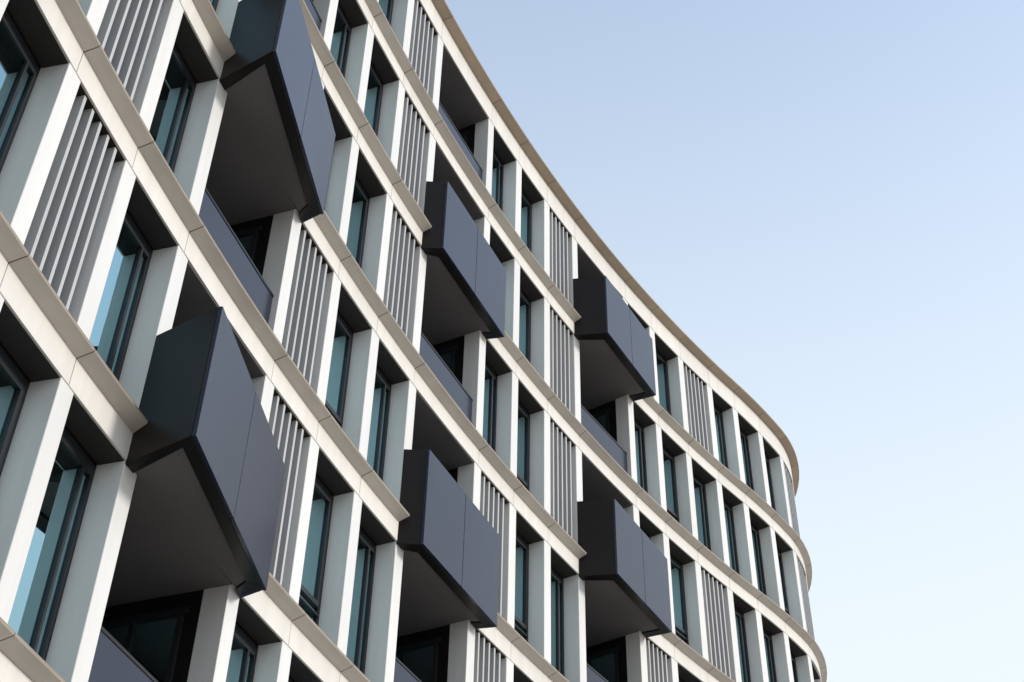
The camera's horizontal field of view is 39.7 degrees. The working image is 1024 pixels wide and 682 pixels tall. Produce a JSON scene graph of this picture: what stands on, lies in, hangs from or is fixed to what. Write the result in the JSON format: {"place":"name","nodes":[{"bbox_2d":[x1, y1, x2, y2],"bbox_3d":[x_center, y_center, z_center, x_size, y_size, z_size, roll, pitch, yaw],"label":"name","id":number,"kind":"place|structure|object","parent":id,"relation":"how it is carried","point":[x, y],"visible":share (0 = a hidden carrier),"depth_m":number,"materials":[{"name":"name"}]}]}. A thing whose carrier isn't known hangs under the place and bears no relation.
{"place":"outdoors","nodes":[
{"label":"outdoors","id":0,"kind":"place"},
{"bbox_2d":[0,0,797,681],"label":"window frames","id":1,"kind":"structure","parent":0,"point":[18,380],"depth_m":20.97,"materials":[{"name":"black metal"}]},
{"bbox_2d":[0,0,795,681],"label":"window glass","id":2,"kind":"object","parent":1,"relation":"in","point":[152,640],"visible":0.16,"depth_m":19.07,"materials":[{"name":"blue glass"}]},
{"bbox_2d":[445,0,1023,681],"label":"sky","id":3,"kind":"structure","parent":0,"point":[825,197],"materials":[{"name":"blue"}]},
{"label":"ground","id":4,"kind":"structure","parent":0,"visible":0},
{"bbox_2d":[24,0,640,681],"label":"loggia walls","id":5,"kind":"structure","parent":4,"relation":"on","point":[166,566],"depth_m":21.59,"materials":[{"name":"grey metal"}]},
{"bbox_2d":[125,306,284,597],"bbox_3d":[-3.553,1.383,16.661,0.904,1.855,3.188,-4,-42,5],"label":"balcony box","id":6,"kind":"object","parent":5,"relation":"attached to","point":[204,461],"visible":1,"depth_m":15.94,"materials":[{"name":"metal"}]},
{"bbox_2d":[219,0,334,222],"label":"balcony box","id":7,"kind":"object","parent":5,"relation":"attached to","point":[270,81],"visible":1,"depth_m":20.31,"materials":[{"name":"metal"}]},
{"bbox_2d":[0,0,819,681],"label":"floor slabs","id":8,"kind":"structure","parent":5,"relation":"on","point":[32,362],"depth_m":21.89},
{"bbox_2d":[0,0,826,681],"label":"cornice bands","id":9,"kind":"object","parent":8,"relation":"attached to","point":[42,314],"visible":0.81,"depth_m":24.30,"materials":[{"name":"beige stone"}]},
{"bbox_2d":[24,0,812,681],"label":"louvre blades","id":10,"kind":"object","parent":9,"relation":"attached to","point":[56,242],"visible":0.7,"depth_m":21.35,"materials":[{"name":"metal"}]},
{"bbox_2d":[396,449,498,628],"bbox_3d":[-1.017,3.311,23.708,0.391,1.855,2.904,-16,-45,19],"label":"balcony box","id":11,"kind":"object","parent":5,"relation":"attached to","point":[448,538],"visible":1,"depth_m":23.32,"materials":[{"name":"metal"}]},
{"bbox_2d":[421,181,505,338],"bbox_3d":[-0.916,-1.608,28.108,0.391,1.855,2.904,-16,-45,19],"label":"balcony box","id":12,"kind":"object","parent":5,"relation":"attached to","point":[456,248],"visible":0.99,"depth_m":27.71,"materials":[{"name":"metal"}]},
{"bbox_2d":[573,276,655,400],"bbox_3d":[2.511,-0.090,34.675,0.750,1.855,2.917,-20,-46,22],"label":"balcony box","id":13,"kind":"object","parent":5,"relation":"attached to","point":[612,334],"visible":0.99,"depth_m":34.15,"materials":[{"name":"metal"}]},
{"bbox_2d":[577,499,671,637],"bbox_3d":[2.410,4.828,30.275,0.750,1.855,2.917,-20,-46,22],"label":"balcony box","id":14,"kind":"object","parent":5,"relation":"attached to","point":[623,566],"visible":1,"depth_m":29.76,"materials":[{"name":"metal"}]},
{"bbox_2d":[0,0,820,681],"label":"facade fins","id":15,"kind":"object","parent":4,"relation":"on","point":[28,464],"visible":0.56,"depth_m":21.85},
{"bbox_2d":[88,0,627,681],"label":"loggia railings","id":16,"kind":"object","parent":15,"relation":"attached to","point":[114,660],"visible":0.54,"depth_m":19.75,"materials":[{"name":"metal"}]}
]}

